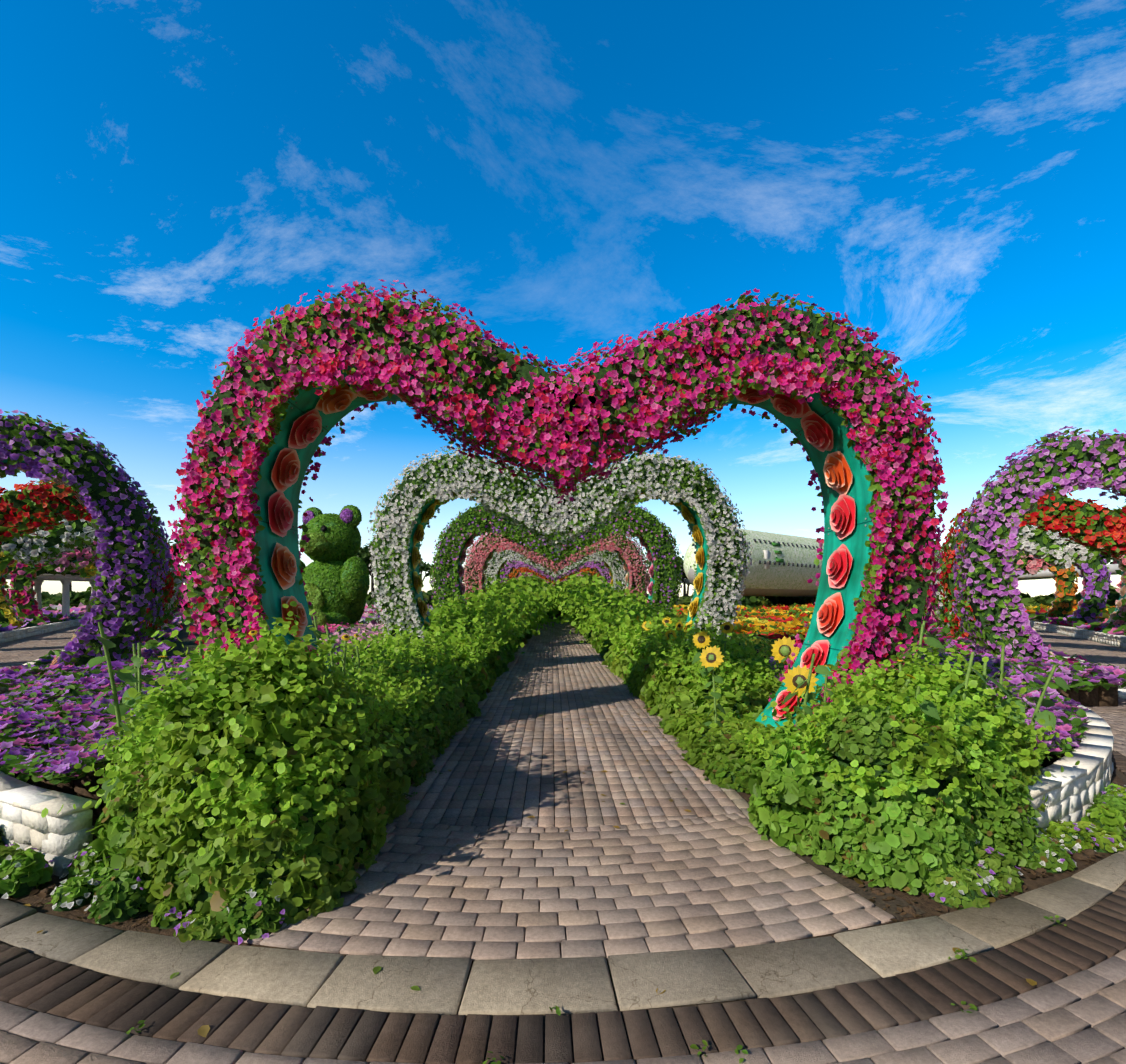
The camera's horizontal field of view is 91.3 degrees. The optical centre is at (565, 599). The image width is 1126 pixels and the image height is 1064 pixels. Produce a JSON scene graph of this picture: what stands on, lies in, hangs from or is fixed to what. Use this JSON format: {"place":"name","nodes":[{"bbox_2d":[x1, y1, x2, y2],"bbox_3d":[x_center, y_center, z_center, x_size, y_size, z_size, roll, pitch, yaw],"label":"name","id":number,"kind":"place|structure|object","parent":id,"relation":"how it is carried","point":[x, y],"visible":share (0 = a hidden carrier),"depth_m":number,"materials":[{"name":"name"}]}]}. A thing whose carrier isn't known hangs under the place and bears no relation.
{"place":"outdoors","nodes":[
{"label":"outdoors","id":0,"kind":"place"},
{"bbox_2d":[0,618,81,693],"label":"side path","id":1,"kind":"structure","parent":0,"point":[22,646],"depth_m":21.34,"materials":[{"name":"brick"}]},
{"bbox_2d":[0,611,1120,1005],"bbox_3d":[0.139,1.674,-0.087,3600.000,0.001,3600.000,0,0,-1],"label":"ground","id":2,"kind":"structure","parent":0,"point":[186,641],"depth_m":19.40,"materials":[{"name":"brown soil"}]},
{"bbox_2d":[0,409,171,666],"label":"flower arch","id":3,"kind":"structure","parent":2,"relation":"on","point":[115,503],"depth_m":9.65,"materials":[{"name":"purple plant"}]},
{"bbox_2d":[0,479,174,638],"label":"flower arch","id":4,"kind":"structure","parent":2,"relation":"on","point":[30,508],"depth_m":13.65,"materials":[{"name":"red plant"}]},
{"bbox_2d":[0,517,181,631],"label":"flower arch","id":5,"kind":"structure","parent":2,"relation":"on","point":[31,550],"depth_m":18.23,"materials":[{"name":"white plant"}]},
{"bbox_2d":[0,552,182,626],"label":"flower arch","id":6,"kind":"structure","parent":2,"relation":"on","point":[8,613],"depth_m":26.32,"materials":[{"name":"orange plant"}]},
{"bbox_2d":[0,612,185,673],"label":"flower bed","id":7,"kind":"object","parent":2,"relation":"on","point":[150,647],"visible":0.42,"depth_m":15.62,"materials":[{"name":"plant"}]},
{"bbox_2d":[8,560,183,622],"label":"flower arch","id":8,"kind":"structure","parent":2,"relation":"on","point":[23,601],"depth_m":30.82,"materials":[{"name":"plant"}]},
{"bbox_2d":[6,562,191,615],"bbox_3d":[-33.824,-0.478,35.899,5.196,4.303,16.657,0,0,23],"label":"pergola","id":9,"kind":"object","parent":2,"relation":"on","point":[51,573],"visible":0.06,"depth_m":35.33,"materials":[{"name":"white plant"}]},
{"bbox_2d":[41,541,180,624],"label":"flower arch","id":10,"kind":"structure","parent":2,"relation":"on","point":[78,558],"depth_m":23.03,"materials":[{"name":"pink plant"}]},
{"bbox_2d":[10,602,436,653],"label":"flower field","id":11,"kind":"structure","parent":2,"relation":"on","point":[368,619],"depth_m":22.54,"materials":[{"name":"plant"}]},
{"bbox_2d":[299,505,369,625],"bbox_3d":[-10.902,-1.315,24.680,4.448,6.045,3.839,0,0,17],"label":"bear topiary","id":12,"kind":"object","parent":2,"relation":"on","point":[335,577],"visible":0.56,"depth_m":24.13,"materials":[{"name":"green plant"}]},
{"bbox_2d":[326,571,562,746],"bbox_3d":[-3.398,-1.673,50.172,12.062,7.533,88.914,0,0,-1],"label":"hedge","id":13,"kind":"object","parent":2,"relation":"on","point":[465,653],"visible":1,"depth_m":10.04,"materials":[{"name":"green plant"}]},
{"bbox_2d":[516,571,589,586],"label":"flower arch","id":14,"kind":"structure","parent":2,"relation":"on","point":[565,579],"depth_m":45.95,"materials":[{"name":"plant"}]},
{"bbox_2d":[507,565,601,584],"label":"flower arch","id":15,"kind":"structure","parent":2,"relation":"on","point":[520,569],"depth_m":40.16,"materials":[{"name":"red plant"}]},
{"bbox_2d":[484,547,626,592],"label":"flower arch","id":16,"kind":"structure","parent":2,"relation":"on","point":[611,560],"depth_m":28.60,"materials":[{"name":"white plant"}]},
{"bbox_2d":[499,559,611,586],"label":"flower arch","id":17,"kind":"structure","parent":2,"relation":"on","point":[601,568],"depth_m":34.39,"materials":[{"name":"purple plant"}]},
{"bbox_2d":[462,531,649,599],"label":"flower arch","id":18,"kind":"structure","parent":2,"relation":"on","point":[486,546],"depth_m":22.80,"materials":[{"name":"pink plant"}]},
{"bbox_2d":[6,585,1119,611],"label":"hedge","id":19,"kind":"object","parent":2,"relation":"on","point":[83,598],"visible":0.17,"depth_m":70.78,"materials":[{"name":"green plant"}]},
{"bbox_2d":[550,571,784,769],"bbox_3d":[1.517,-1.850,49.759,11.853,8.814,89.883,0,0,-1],"label":"hedge","id":20,"kind":"object","parent":2,"relation":"on","point":[654,674],"visible":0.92,"depth_m":8.33,"materials":[{"name":"green plant"}]},
{"bbox_2d":[674,603,1115,652],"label":"flower field","id":21,"kind":"structure","parent":2,"relation":"on","point":[776,622],"depth_m":28.65,"materials":[{"name":"yellow plant"}]},
{"bbox_2d":[680,528,1119,604],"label":"airplane","id":22,"kind":"object","parent":2,"relation":"on","point":[784,565],"visible":0.38,"depth_m":67.93,"materials":[{"name":"white paint"}]},
{"bbox_2d":[924,564,1078,617],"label":"flower arch","id":23,"kind":"structure","parent":2,"relation":"on","point":[1066,590],"depth_m":32.85,"materials":[{"name":"orange plant"}]},
{"bbox_2d":[929,524,1105,626],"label":"flower arch","id":24,"kind":"structure","parent":2,"relation":"on","point":[1050,547],"depth_m":19.64,"materials":[{"name":"white plant"}]},
{"bbox_2d":[926,553,1112,623],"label":"flower arch","id":25,"kind":"structure","parent":2,"relation":"on","point":[1093,574],"depth_m":27.75,"materials":[{"name":"purple plant"}]},
{"bbox_2d":[922,611,1125,664],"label":"flower bed","id":26,"kind":"object","parent":2,"relation":"on","point":[940,633],"visible":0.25,"depth_m":21.07,"materials":[{"name":"plant"}]},
{"bbox_2d":[928,544,1125,625],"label":"flower arch","id":27,"kind":"structure","parent":2,"relation":"on","point":[1030,564],"depth_m":23.80,"materials":[{"name":"pink plant"}]},
{"bbox_2d":[937,489,1125,638],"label":"flower arch","id":28,"kind":"structure","parent":2,"relation":"on","point":[1092,526],"depth_m":14.80,"materials":[{"name":"red plant"}]},
{"bbox_2d":[952,426,1125,662],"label":"flower arch","id":29,"kind":"structure","parent":2,"relation":"on","point":[1063,465],"depth_m":10.60,"materials":[{"name":"purple plant"}]},
{"bbox_2d":[0,617,1125,1063],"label":"paving sand bed","id":30,"kind":"object","parent":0,"point":[858,889],"visible":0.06,"depth_m":3.04,"materials":[{"name":"sand"}]},
{"bbox_2d":[0,614,1125,1063],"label":"paving bricks","id":31,"kind":"object","parent":30,"relation":"on","point":[62,1004],"visible":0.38,"depth_m":2.57,"materials":[{"name":"brick"}]},
{"bbox_2d":[126,638,1066,1063],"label":"weeds in joints","id":32,"kind":"object","parent":31,"relation":"on","point":[558,1012],"visible":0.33,"depth_m":2.18,"materials":[{"name":"green plant"}]},
{"bbox_2d":[659,717,751,792],"bbox_3d":[2.424,1.536,5.694,2.360,0.324,3.878,0,0,-1],"label":"bush","id":33,"kind":"object","parent":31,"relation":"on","point":[732,774],"visible":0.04,"depth_m":4.93,"materials":[{"name":"green plant"}]},
{"bbox_2d":[0,0,1125,596],"label":"sky","id":34,"kind":"structure","parent":0,"point":[947,178],"materials":[{"name":"blue"}]},
{"bbox_2d":[9,747,1125,961],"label":"island soil","id":35,"kind":"structure","parent":0,"point":[926,904],"depth_m":3.04,"materials":[{"name":"brown soil"}]},
{"bbox_2d":[0,654,352,812],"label":"petunia bed","id":36,"kind":"object","parent":35,"relation":"on","point":[49,724],"visible":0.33,"depth_m":5.23,"materials":[{"name":"plant"}]},
{"bbox_2d":[41,601,448,925],"bbox_3d":[-2.621,0.909,4.692,3.154,1.774,4.155,0,0,-1],"label":"bush","id":37,"kind":"object","parent":35,"relation":"on","point":[292,770],"visible":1,"depth_m":3.12,"materials":[{"name":"green plant"}]},
{"bbox_2d":[158,630,915,726],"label":"yellow weed flowers","id":38,"kind":"object","parent":35,"relation":"on","point":[345,637],"visible":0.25,"depth_m":4.56,"materials":[{"name":"plant"}]},
{"bbox_2d":[429,503,682,613],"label":"flower arch","id":39,"kind":"structure","parent":35,"relation":"on","point":[648,530],"depth_m":17.03,"materials":[{"name":"green plant"}]},
{"bbox_2d":[0,682,1113,876],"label":"retaining wall","id":40,"kind":"structure","parent":35,"relation":"on","point":[61,837],"depth_m":3.68,"materials":[{"name":"white stone"}]},
{"bbox_2d":[167,279,948,729],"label":"flower arch","id":41,"kind":"structure","parent":35,"relation":"on","point":[293,387],"depth_m":5.44,"materials":[{"name":"pink plant"}]},
{"bbox_2d":[367,445,752,642],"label":"flower arch","id":42,"kind":"structure","parent":35,"relation":"on","point":[690,491],"depth_m":11.21,"materials":[{"name":"white plant"}]},
{"bbox_2d":[0,783,1125,944],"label":"plants","id":43,"kind":"object","parent":35,"relation":"on","point":[119,896],"visible":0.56,"depth_m":3.06,"materials":[{"name":"green plant"}]},
{"bbox_2d":[6,835,1121,934],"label":"soil clods","id":44,"kind":"object","parent":35,"relation":"on","point":[1084,856],"visible":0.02,"depth_m":3.14,"materials":[{"name":"brown soil"}]},
{"bbox_2d":[10,701,1125,1037],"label":"fallen leaves","id":45,"kind":"object","parent":35,"relation":"on","point":[204,1031],"visible":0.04,"depth_m":2.99,"materials":[{"name":"plant"}]},
{"bbox_2d":[85,613,1069,800],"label":"sunflowers","id":46,"kind":"object","parent":35,"relation":"on","point":[798,680],"visible":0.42,"depth_m":4.31,"materials":[{"name":"plant"}]},
{"bbox_2d":[724,637,1079,894],"bbox_3d":[2.860,1.032,4.854,2.252,1.481,4.264,0,0,33],"label":"bush","id":47,"kind":"object","parent":35,"relation":"on","point":[863,782],"visible":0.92,"depth_m":3.44,"materials":[{"name":"green plant"}]},
{"bbox_2d":[768,650,1125,767],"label":"petunia bed","id":48,"kind":"object","parent":35,"relation":"on","point":[1088,686],"visible":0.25,"depth_m":8.16,"materials":[{"name":"plant"}]},
{"bbox_2d":[69,538,1117,596],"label":"trees","id":49,"kind":"object","parent":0,"point":[364,554],"visible":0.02,"depth_m":110.74,"materials":[{"name":"green plant"}]},
{"bbox_2d":[1029,620,1125,698],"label":"side path","id":50,"kind":"structure","parent":0,"point":[1094,646],"depth_m":19.93,"materials":[{"name":"brick"}]},
{"bbox_2d":[1073,604,1115,618],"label":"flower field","id":51,"kind":"structure","parent":0,"point":[1106,614],"depth_m":42.36,"materials":[{"name":"plant"}]}
]}

